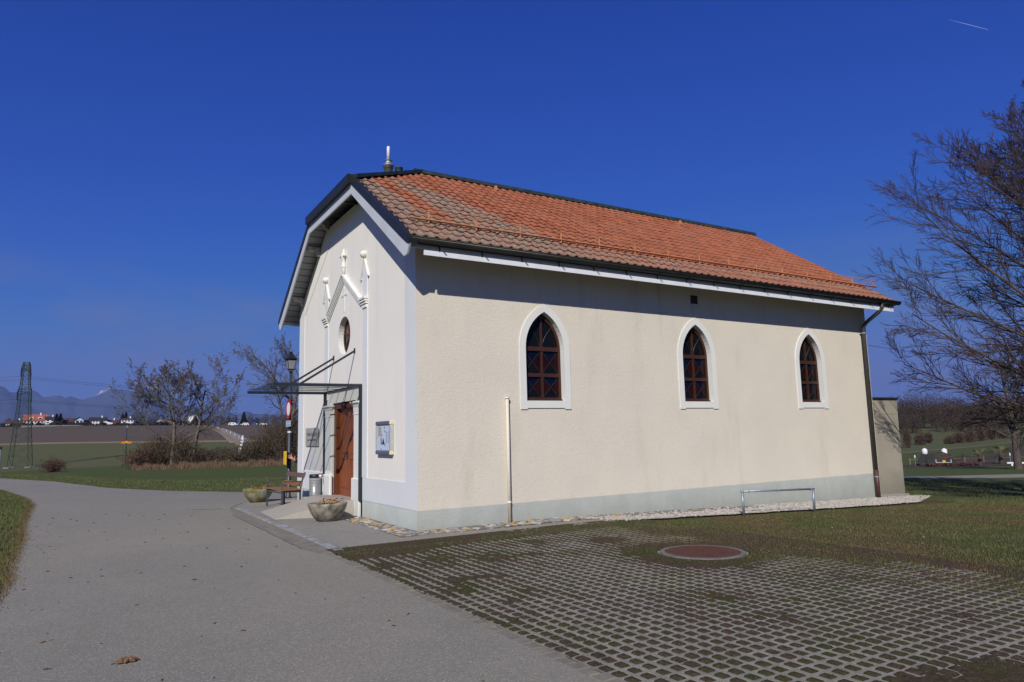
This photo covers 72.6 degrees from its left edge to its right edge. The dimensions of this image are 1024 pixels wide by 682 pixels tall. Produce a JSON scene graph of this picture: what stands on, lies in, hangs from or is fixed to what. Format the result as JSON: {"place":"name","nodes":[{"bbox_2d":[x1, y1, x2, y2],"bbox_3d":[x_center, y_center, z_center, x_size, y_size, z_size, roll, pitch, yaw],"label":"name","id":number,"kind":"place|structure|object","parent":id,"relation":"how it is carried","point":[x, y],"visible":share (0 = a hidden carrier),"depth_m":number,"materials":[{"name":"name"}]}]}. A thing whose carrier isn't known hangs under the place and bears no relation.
{"place":"outdoors","nodes":[
{"label":"outdoors","id":0,"kind":"place"},
{"bbox_2d":[0,441,279,471],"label":"field","id":1,"kind":"structure","parent":0,"point":[79,455],"depth_m":163.95,"materials":[{"name":"green plant"}]},
{"bbox_2d":[3,362,32,468],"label":"power pylon","id":2,"kind":"object","parent":1,"relation":"on","point":[23,370],"visible":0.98,"depth_m":129.65,"materials":[{"name":"metal"}]},
{"bbox_2d":[228,333,298,460],"bbox_3d":[-16.087,4.284,51.193,9.104,9.660,6.933,3,-9,-31],"label":"bare ash","id":3,"kind":"object","parent":1,"relation":"on","point":[293,401],"visible":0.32,"depth_m":49.79,"materials":[{"name":"brown plant"}]},
{"bbox_2d":[250,409,287,461],"bbox_3d":[-17.161,6.903,50.498,3.349,4.070,3.676,0,-8,-13],"label":"hedge bush","id":4,"kind":"object","parent":1,"relation":"on","point":[269,434],"visible":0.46,"depth_m":49.89,"materials":[{"name":"brown plant"}]},
{"bbox_2d":[257,400,297,461],"bbox_3d":[-15.862,6.421,48.971,4.036,4.527,3.628,-5,-8,23],"label":"hedge bush","id":5,"kind":"object","parent":1,"relation":"on","point":[282,447],"visible":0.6,"depth_m":48.73,"materials":[{"name":"brown plant"}]},
{"bbox_2d":[273,400,297,458],"bbox_3d":[-15.033,6.293,49.774,3.906,4.960,3.884,3,-9,-31],"label":"hedge bush","id":6,"kind":"object","parent":1,"relation":"on","point":[296,453],"visible":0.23,"depth_m":49.11,"materials":[{"name":"brown plant"}]},
{"bbox_2d":[0,439,296,444],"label":"path","id":7,"kind":"structure","parent":0,"point":[109,442],"depth_m":202.99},
{"bbox_2d":[0,424,297,443],"bbox_3d":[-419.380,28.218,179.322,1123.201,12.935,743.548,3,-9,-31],"label":"field","id":8,"kind":"structure","parent":0,"point":[110,433],"depth_m":279.73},
{"bbox_2d":[5,418,22,425],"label":"house","id":9,"kind":"structure","parent":8,"relation":"on","point":[7,422],"depth_m":413.73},
{"bbox_2d":[23,413,48,424],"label":"house","id":10,"kind":"structure","parent":8,"relation":"on","point":[40,418],"depth_m":417.93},
{"bbox_2d":[45,415,54,424],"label":"house","id":11,"kind":"structure","parent":8,"relation":"on","point":[48,419],"depth_m":419.56,"materials":[{"name":"white paint"}]},
{"bbox_2d":[21,425,87,426],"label":"garden wall","id":12,"kind":"structure","parent":8,"relation":"on","point":[50,425],"depth_m":387.38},
{"bbox_2d":[63,418,76,423],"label":"house","id":13,"kind":"structure","parent":8,"relation":"on","point":[67,420],"depth_m":418.52,"materials":[{"name":"brown"}]},
{"bbox_2d":[89,416,107,423],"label":"house","id":14,"kind":"structure","parent":8,"relation":"on","point":[95,420],"depth_m":412.32,"materials":[{"name":"white paint"}]},
{"bbox_2d":[0,420,208,426],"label":"undergrowth","id":15,"kind":"object","parent":8,"relation":"on","point":[102,423],"visible":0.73,"depth_m":397.03,"materials":[{"name":"plant"}]},
{"bbox_2d":[120,416,133,423],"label":"house","id":16,"kind":"structure","parent":8,"relation":"on","point":[130,420],"depth_m":413.61,"materials":[{"name":"white paint"}]},
{"bbox_2d":[239,412,246,424],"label":"fir tree","id":17,"kind":"object","parent":8,"relation":"on","point":[243,419],"visible":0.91,"depth_m":441.85,"materials":[{"name":"green plant"}]},
{"bbox_2d":[132,457,297,469],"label":"dry grass","id":18,"kind":"structure","parent":0,"point":[210,464],"depth_m":46.12,"materials":[{"name":"brown plant"}]},
{"bbox_2d":[203,426,242,445],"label":"path","id":19,"kind":"structure","parent":0,"point":[236,442],"depth_m":228.42,"materials":[{"name":"grey asphalt"}]},
{"bbox_2d":[210,426,249,442],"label":"road","id":20,"kind":"structure","parent":0,"point":[236,436],"depth_m":245.64,"materials":[{"name":"grey asphalt"}]},
{"bbox_2d":[0,478,600,681],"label":"road","id":21,"kind":"structure","parent":0,"point":[307,631],"depth_m":6.84,"materials":[{"name":"grey asphalt"}]},
{"bbox_2d":[0,513,71,652],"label":"debris","id":22,"kind":"object","parent":21,"relation":"on","point":[25,578],"visible":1,"depth_m":10.88,"materials":[{"name":"brown plant"}]},
{"bbox_2d":[115,656,139,663],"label":"fallen leaf","id":23,"kind":"object","parent":21,"relation":"on","point":[125,659],"visible":1,"depth_m":5.29,"materials":[{"name":"brown plant"}]},
{"bbox_2d":[23,510,484,681],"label":"debris","id":24,"kind":"object","parent":21,"relation":"on","point":[192,579],"visible":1,"depth_m":7.25,"materials":[{"name":"brown plant"}]},
{"bbox_2d":[229,508,330,552],"bbox_3d":[-4.927,3.629,13.766,0.330,0.001,8.400,3,-9,-31],"label":"gutter band","id":25,"kind":"object","parent":21,"relation":"on","point":[296,540],"visible":1,"depth_m":12.40,"materials":[{"name":"grey concrete"}]},
{"bbox_2d":[284,352,296,497],"bbox_3d":[-6.442,2.406,20.201,0.330,4.220,0.330,3,-9,-31],"label":"street lamp","id":26,"kind":"object","parent":21,"relation":"on","point":[290,359],"visible":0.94,"depth_m":20.17,"materials":[{"name":"black metal"}]},
{"bbox_2d":[283,451,289,464],"bbox_3d":[-6.443,3.348,19.966,0.142,0.380,0.280,3,-9,-31],"label":"yellow sign","id":27,"kind":"object","parent":26,"relation":"attached to","point":[285,458],"visible":1,"depth_m":19.91,"materials":[{"name":"yellow metal"}]},
{"bbox_2d":[286,399,290,418],"bbox_3d":[-6.436,1.965,20.152,0.063,0.570,0.570,3,-9,-31],"label":"road sign","id":28,"kind":"object","parent":26,"relation":"attached to","point":[288,408],"visible":1,"depth_m":20.11,"materials":[{"name":"metal"}]},
{"bbox_2d":[240,498,611,547],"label":"pavement","id":29,"kind":"structure","parent":0,"point":[356,535],"depth_m":12.51,"materials":[{"name":"concrete"}]},
{"bbox_2d":[243,485,272,502],"bbox_3d":[-6.886,4.142,18.894,0.799,0.449,0.778,3,-9,-31],"label":"flower bowl","id":30,"kind":"object","parent":29,"relation":"on","point":[255,495],"visible":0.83,"depth_m":18.62,"materials":[{"name":"stone"}]},
{"bbox_2d":[266,471,305,505],"bbox_3d":[-5.646,3.695,17.359,0.589,0.855,1.360,4,-9,-35],"label":"bench","id":31,"kind":"object","parent":29,"relation":"on","point":[284,489],"visible":0.96,"depth_m":17.24,"materials":[{"name":"brown wood"}]},
{"bbox_2d":[309,474,320,496],"bbox_3d":[-4.865,3.678,17.219,0.290,0.755,0.290,3,-9,-31],"label":"litter bin","id":32,"kind":"object","parent":29,"relation":"on","point":[314,485],"visible":0.57,"depth_m":17.12,"materials":[{"name":"silver metal"}]},
{"bbox_2d":[307,498,346,521],"bbox_3d":[-3.756,3.433,14.178,0.799,0.450,0.784,3,-9,-31],"label":"flower bowl","id":33,"kind":"object","parent":29,"relation":"on","point":[329,510],"visible":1,"depth_m":13.93,"materials":[{"name":"stone"}]},
{"bbox_2d":[0,385,1018,424],"bbox_3d":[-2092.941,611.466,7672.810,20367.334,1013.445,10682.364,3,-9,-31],"label":"mountains","id":34,"kind":"structure","parent":0,"point":[103,398],"depth_m":9216.98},
{"bbox_2d":[0,499,1023,596],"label":"ground","id":35,"kind":"structure","parent":0,"point":[886,533],"depth_m":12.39,"materials":[{"name":"green plant"}]},
{"bbox_2d":[0,489,30,592],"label":"grass","id":36,"kind":"structure","parent":35,"relation":"on","point":[16,513],"depth_m":15.69,"materials":[{"name":"green plant"}]},
{"bbox_2d":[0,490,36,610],"bbox_3d":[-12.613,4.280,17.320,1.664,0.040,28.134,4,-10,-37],"label":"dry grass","id":37,"kind":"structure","parent":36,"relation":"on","point":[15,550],"depth_m":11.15,"materials":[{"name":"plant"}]},
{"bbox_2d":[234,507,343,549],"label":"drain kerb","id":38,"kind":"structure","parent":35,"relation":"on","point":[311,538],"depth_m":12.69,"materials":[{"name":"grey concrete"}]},
{"bbox_2d":[320,552,622,681],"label":"road kerb","id":39,"kind":"structure","parent":35,"relation":"on","point":[578,666],"depth_m":6.00,"materials":[{"name":"concrete"}]},
{"bbox_2d":[345,505,758,536],"bbox_3d":[1.189,3.774,15.342,9.100,0.165,3.500,3,-9,-31],"label":"stone bed","id":40,"kind":"object","parent":35,"relation":"on","point":[483,527],"visible":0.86,"depth_m":13.03,"materials":[{"name":"white gravel"}]},
{"bbox_2d":[285,499,762,536],"bbox_3d":[-1.016,3.757,14.848,6.615,0.213,12.621,26,-28,-74],"label":"stone border","id":41,"kind":"object","parent":40,"relation":"on","point":[400,532],"visible":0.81,"depth_m":13.21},
{"bbox_2d":[247,146,901,530],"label":"chapel","id":42,"kind":"structure","parent":35,"relation":"on","point":[499,354],"depth_m":15.36,"materials":[{"name":"beige paint"}]},
{"bbox_2d":[305,427,318,445],"bbox_3d":[-5.226,2.511,18.235,0.038,0.470,1.200,3,-9,-31],"label":"plaque","id":43,"kind":"object","parent":42,"relation":"attached to","point":[311,436],"visible":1,"depth_m":18.19,"materials":[{"name":"grey glass"}]},
{"bbox_2d":[344,319,349,351],"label":"round window","id":44,"kind":"structure","parent":42,"relation":"in","point":[347,334],"depth_m":16.64,"materials":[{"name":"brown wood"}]},
{"bbox_2d":[375,420,393,454],"bbox_3d":[-2.512,1.905,13.720,0.087,0.660,0.805,3,-9,-31],"label":"notice board","id":45,"kind":"object","parent":42,"relation":"attached to","point":[384,437],"visible":1,"depth_m":13.63,"materials":[{"name":"paper"}]},
{"bbox_2d":[526,314,562,400],"bbox_3d":[0.587,0.319,14.225,0.970,1.806,0.085,3,-9,-31],"label":"window","id":46,"kind":"structure","parent":42,"relation":"in","point":[543,365],"depth_m":14.26,"materials":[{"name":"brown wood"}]},
{"bbox_2d":[683,327,710,401],"bbox_3d":[4.254,0.527,16.425,0.970,1.806,0.085,3,-9,-31],"label":"window","id":47,"kind":"structure","parent":42,"relation":"in","point":[696,384],"depth_m":16.48,"materials":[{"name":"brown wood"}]},
{"bbox_2d":[799,337,820,401],"bbox_3d":[7.834,0.729,18.573,0.970,1.806,0.085,3,-9,-31],"label":"window","id":48,"kind":"structure","parent":42,"relation":"in","point":[807,356],"depth_m":18.64,"materials":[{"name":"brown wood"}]},
{"bbox_2d":[584,493,929,520],"bbox_3d":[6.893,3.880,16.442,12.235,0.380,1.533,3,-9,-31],"label":"gravel","id":49,"kind":"structure","parent":35,"relation":"on","point":[805,506],"depth_m":16.22,"materials":[{"name":"grey gravel"}]},
{"bbox_2d":[740,488,815,515],"bbox_3d":[5.682,3.405,14.815,2.002,0.569,0.065,2,-8,-23],"label":"barrier rail","id":50,"kind":"object","parent":35,"relation":"on","point":[778,490],"visible":0.99,"depth_m":14.80,"materials":[{"name":"metal"}]},
{"bbox_2d":[904,478,1023,505],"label":"grass","id":51,"kind":"structure","parent":35,"relation":"on","point":[961,491],"depth_m":22.91,"materials":[{"name":"green plant"}]},
{"bbox_2d":[0,465,1023,512],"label":"lawn","id":52,"kind":"structure","parent":0,"point":[203,474],"depth_m":32.16,"materials":[{"name":"green plant"}]},
{"bbox_2d":[37,456,70,472],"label":"red bush","id":53,"kind":"object","parent":52,"relation":"on","point":[51,468],"visible":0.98,"depth_m":49.17,"materials":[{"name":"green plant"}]},
{"bbox_2d":[124,423,128,465],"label":"street lamp","id":54,"kind":"object","parent":52,"relation":"on","point":[127,425],"visible":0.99,"depth_m":69.38,"materials":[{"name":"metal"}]},
{"bbox_2d":[117,446,159,469],"bbox_3d":[-26.186,8.201,48.998,2.796,1.718,2.881,-2,-8,5],"label":"hedge bush","id":55,"kind":"object","parent":52,"relation":"on","point":[136,458],"visible":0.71,"depth_m":48.49,"materials":[{"name":"brown plant"}]},
{"bbox_2d":[0,474,296,491],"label":"grass","id":56,"kind":"structure","parent":52,"relation":"on","point":[114,484],"depth_m":29.06,"materials":[{"name":"green plant"}]},
{"bbox_2d":[127,435,175,466],"bbox_3d":[-25.386,7.835,49.539,3.184,2.536,3.217,-3,-8,11],"label":"hedge bush","id":57,"kind":"object","parent":52,"relation":"on","point":[156,451],"visible":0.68,"depth_m":49.15,"materials":[{"name":"brown plant"}]},
{"bbox_2d":[148,428,192,465],"bbox_3d":[-24.547,7.678,50.401,3.616,3.025,3.705,3,-9,-31],"label":"hedge bush","id":58,"kind":"object","parent":52,"relation":"on","point":[165,451],"visible":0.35,"depth_m":49.75,"materials":[{"name":"brown plant"}]},
{"bbox_2d":[108,358,240,464],"bbox_3d":[-23.739,5.240,49.340,8.623,7.777,5.864,3,-9,-31],"label":"hedge tree","id":59,"kind":"object","parent":52,"relation":"on","point":[174,381],"visible":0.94,"depth_m":48.69,"materials":[{"name":"brown plant"}]},
{"bbox_2d":[157,432,206,464],"bbox_3d":[-23.265,7.582,48.942,3.167,2.705,2.705,-6,-9,29],"label":"hedge bush","id":60,"kind":"object","parent":52,"relation":"on","point":[180,449],"visible":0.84,"depth_m":48.71,"materials":[{"name":"brown plant"}]},
{"bbox_2d":[129,349,246,463],"bbox_3d":[-23.250,4.612,49.969,7.934,9.198,8.125,3,-9,-31],"label":"hedge tree","id":61,"kind":"object","parent":52,"relation":"on","point":[217,400],"visible":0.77,"depth_m":50.15,"materials":[{"name":"brown plant"}]},
{"bbox_2d":[179,443,221,463],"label":"hedge bush","id":62,"kind":"object","parent":52,"relation":"on","point":[202,457],"visible":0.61,"depth_m":49.05,"materials":[{"name":"brown plant"}]},
{"bbox_2d":[198,446,236,462],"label":"hedge bush","id":63,"kind":"object","parent":52,"relation":"on","point":[215,450],"visible":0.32,"depth_m":49.66,"materials":[{"name":"brown plant"}]},
{"bbox_2d":[214,445,254,463],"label":"hedge bush","id":64,"kind":"object","parent":52,"relation":"on","point":[239,457],"visible":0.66,"depth_m":48.56,"materials":[{"name":"brown plant"}]},
{"bbox_2d":[234,432,277,461],"bbox_3d":[-18.196,7.666,49.602,2.898,2.351,2.927,-3,-8,14],"label":"hedge bush","id":65,"kind":"object","parent":52,"relation":"on","point":[257,452],"visible":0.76,"depth_m":49.20,"materials":[{"name":"brown plant"}]},
{"bbox_2d":[872,397,904,493],"bbox_3d":[9.861,3.446,22.402,2.340,3.030,4.120,3,-9,-31],"label":"concrete annex","id":66,"kind":"object","parent":52,"relation":"on","point":[888,444],"visible":0.2,"depth_m":20.95,"materials":[{"name":"beige concrete"}]},
{"bbox_2d":[852,80,1023,438],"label":"beech tree","id":67,"kind":"object","parent":52,"relation":"on","point":[1006,189],"visible":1,"depth_m":18.87,"materials":[{"name":"brown plant"}]},
{"bbox_2d":[0,0,1023,416],"label":"sky","id":68,"kind":"structure","parent":0,"point":[164,163],"materials":[{"name":"blue"}]},
{"bbox_2d":[327,519,1023,681],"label":"paved ground","id":69,"kind":"structure","parent":0,"point":[784,673],"depth_m":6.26,"materials":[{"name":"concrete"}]},
{"bbox_2d":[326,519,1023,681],"bbox_3d":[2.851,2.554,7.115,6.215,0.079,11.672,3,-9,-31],"label":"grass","id":70,"kind":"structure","parent":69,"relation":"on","point":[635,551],"depth_m":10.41,"materials":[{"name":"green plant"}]},
{"bbox_2d":[346,522,1023,681],"bbox_3d":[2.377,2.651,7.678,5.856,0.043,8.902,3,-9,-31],"label":"dry moss","id":71,"kind":"object","parent":69,"relation":"on","point":[736,604],"visible":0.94,"depth_m":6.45,"materials":[{"name":"brown plant"}]},
{"bbox_2d":[660,545,746,559],"bbox_3d":[2.593,2.882,9.485,1.150,0.046,1.150,3,-9,-31],"label":"manhole cover","id":72,"kind":"object","parent":69,"relation":"on","point":[705,552],"visible":0.97,"depth_m":9.40,"materials":[{"name":"red metal"}]},
{"bbox_2d":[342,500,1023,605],"bbox_3d":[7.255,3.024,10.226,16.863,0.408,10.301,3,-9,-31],"label":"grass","id":73,"kind":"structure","parent":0,"point":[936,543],"depth_m":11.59,"materials":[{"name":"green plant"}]},
{"bbox_2d":[902,442,1011,452],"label":"path","id":74,"kind":"structure","parent":0,"point":[958,447],"depth_m":93.14,"materials":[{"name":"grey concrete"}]},
{"bbox_2d":[900,405,1023,452],"bbox_3d":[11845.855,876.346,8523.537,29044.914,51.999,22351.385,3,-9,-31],"label":"field","id":75,"kind":"structure","parent":0,"point":[938,441],"depth_m":138.86,"materials":[{"name":"green plant"}]},
{"bbox_2d":[897,399,908,424],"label":"bare tree","id":76,"kind":"object","parent":75,"relation":"on","point":[900,410],"visible":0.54,"depth_m":208.61,"materials":[{"name":"brown plant"}]},
{"bbox_2d":[898,414,910,432],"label":"bare tree","id":77,"kind":"object","parent":75,"relation":"on","point":[905,421],"visible":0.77,"depth_m":183.19,"materials":[{"name":"brown plant"}]},
{"bbox_2d":[901,427,911,447],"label":"field bush","id":78,"kind":"object","parent":75,"relation":"on","point":[906,439],"visible":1,"depth_m":98.70,"materials":[{"name":"brown plant"}]},
{"bbox_2d":[901,389,912,424],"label":"bare tree","id":79,"kind":"object","parent":75,"relation":"on","point":[908,401],"visible":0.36,"depth_m":240.29,"materials":[{"name":"brown plant"}]},
{"bbox_2d":[899,398,916,427],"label":"bare tree","id":80,"kind":"object","parent":75,"relation":"on","point":[908,411],"visible":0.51,"depth_m":212.01,"materials":[{"name":"brown plant"}]},
{"bbox_2d":[904,414,919,432],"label":"bare tree","id":81,"kind":"object","parent":75,"relation":"on","point":[912,428],"visible":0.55,"depth_m":185.69,"materials":[{"name":"brown plant"}]},
{"bbox_2d":[904,400,921,424],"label":"bare tree","id":82,"kind":"object","parent":75,"relation":"on","point":[914,407],"visible":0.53,"depth_m":212.07,"materials":[{"name":"brown plant"}]},
{"bbox_2d":[907,414,923,433],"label":"bare tree","id":83,"kind":"object","parent":75,"relation":"on","point":[920,423],"visible":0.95,"depth_m":182.40,"materials":[{"name":"brown plant"}]},
{"bbox_2d":[911,398,926,424],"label":"bare tree","id":84,"kind":"object","parent":75,"relation":"on","point":[923,412],"visible":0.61,"depth_m":214.68,"materials":[{"name":"brown plant"}]},
{"bbox_2d":[912,431,926,444],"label":"field bush","id":85,"kind":"object","parent":75,"relation":"on","point":[921,438],"visible":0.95,"depth_m":116.49,"materials":[{"name":"brown plant"}]},
{"bbox_2d":[916,398,930,427],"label":"bare tree","id":86,"kind":"object","parent":75,"relation":"on","point":[922,399],"visible":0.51,"depth_m":217.20,"materials":[{"name":"brown plant"}]},
{"bbox_2d":[923,432,933,442],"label":"field bush","id":87,"kind":"object","parent":75,"relation":"on","point":[929,437],"visible":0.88,"depth_m":126.21,"materials":[{"name":"brown plant"}]},
{"bbox_2d":[923,401,938,428],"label":"bare tree","id":88,"kind":"object","parent":75,"relation":"on","point":[929,408],"visible":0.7,"depth_m":207.87,"materials":[{"name":"brown plant"}]},
{"bbox_2d":[928,414,942,430],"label":"bare tree","id":89,"kind":"object","parent":75,"relation":"on","point":[934,423],"visible":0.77,"depth_m":192.04,"materials":[{"name":"brown plant"}]},
{"bbox_2d":[929,401,943,426],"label":"bare tree","id":90,"kind":"object","parent":75,"relation":"on","point":[940,410],"visible":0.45,"depth_m":209.49,"materials":[{"name":"brown plant"}]},
{"bbox_2d":[933,398,948,426],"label":"bare tree","id":91,"kind":"object","parent":75,"relation":"on","point":[943,409],"visible":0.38,"depth_m":215.85,"materials":[{"name":"brown plant"}]},
{"bbox_2d":[938,413,950,431],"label":"bare tree","id":92,"kind":"object","parent":75,"relation":"on","point":[946,424],"visible":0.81,"depth_m":184.98,"materials":[{"name":"brown plant"}]},
{"bbox_2d":[943,435,954,443],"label":"field bush","id":93,"kind":"object","parent":75,"relation":"on","point":[951,440],"visible":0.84,"depth_m":118.27,"materials":[{"name":"brown plant"}]},
{"bbox_2d":[952,431,965,442],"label":"field bush","id":94,"kind":"object","parent":75,"relation":"on","point":[959,439],"visible":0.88,"depth_m":122.34,"materials":[{"name":"brown plant"}]},
{"bbox_2d":[954,415,970,431],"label":"bare tree","id":95,"kind":"object","parent":75,"relation":"on","point":[961,423],"visible":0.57,"depth_m":183.77,"materials":[{"name":"brown plant"}]},
{"bbox_2d":[963,428,975,441],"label":"field bush","id":96,"kind":"object","parent":75,"relation":"on","point":[969,438],"visible":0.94,"depth_m":124.33,"materials":[{"name":"brown plant"}]},
{"bbox_2d":[975,427,987,440],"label":"field bush","id":97,"kind":"object","parent":75,"relation":"on","point":[981,435],"visible":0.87,"depth_m":130.27,"materials":[{"name":"brown plant"}]},
{"bbox_2d":[984,426,998,439],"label":"field bush","id":98,"kind":"object","parent":75,"relation":"on","point":[994,435],"visible":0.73,"depth_m":138.22,"materials":[{"name":"brown plant"}]},
{"bbox_2d":[996,416,1009,430],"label":"bare tree","id":99,"kind":"object","parent":75,"relation":"on","point":[1003,426],"visible":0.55,"depth_m":183.54,"materials":[{"name":"brown plant"}]},
{"bbox_2d":[901,442,1023,464],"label":"field","id":100,"kind":"structure","parent":0,"point":[954,452],"depth_m":75.60,"materials":[{"name":"green plant"}]},
{"bbox_2d":[903,466,1023,475],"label":"lawn","id":101,"kind":"structure","parent":0,"point":[990,470],"depth_m":39.43,"materials":[{"name":"green plant"}]},
{"bbox_2d":[957,352,1023,468],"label":"bare tree","id":102,"kind":"object","parent":101,"relation":"on","point":[1017,460],"visible":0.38,"depth_m":41.42,"materials":[{"name":"brown plant"}]},
{"bbox_2d":[903,447,1023,468],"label":"field","id":103,"kind":"structure","parent":0,"point":[989,460],"depth_m":60.13,"materials":[{"name":"green plant"}]},
{"bbox_2d":[918,448,962,465],"bbox_3d":[33.557,9.077,54.653,3.058,1.352,1.060,-6,-9,31],"label":"tank trailer","id":104,"kind":"object","parent":103,"relation":"on","point":[925,457],"visible":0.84,"depth_m":54.47,"materials":[{"name":"grey metal"}]},
{"bbox_2d":[990,445,1011,463],"bbox_3d":[38.277,8.893,54.758,1.563,1.626,1.735,3,-9,-31],"label":"palm tree","id":105,"kind":"object","parent":103,"relation":"on","point":[1000,453],"visible":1,"depth_m":54.59,"materials":[{"name":"green plant"}]},
{"bbox_2d":[904,474,1023,477],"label":"road","id":106,"kind":"structure","parent":0,"point":[995,476],"depth_m":32.42,"materials":[{"name":"grey asphalt"}]},
{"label":"flower bed","id":107,"kind":"structure","parent":0,"visible":0},
{"bbox_2d":[924,462,979,466],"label":"ground cover","id":108,"kind":"object","parent":107,"relation":"on","point":[951,464],"visible":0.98,"depth_m":52.45,"materials":[{"name":"brown plant"}]},
{"bbox_2d":[968,448,986,464],"bbox_3d":[36.355,8.950,54.194,1.684,1.465,1.747,1,-8,-16],"label":"palm tree","id":109,"kind":"object","parent":107,"relation":"on","point":[979,456],"visible":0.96,"depth_m":54.10,"materials":[{"name":"green plant"}]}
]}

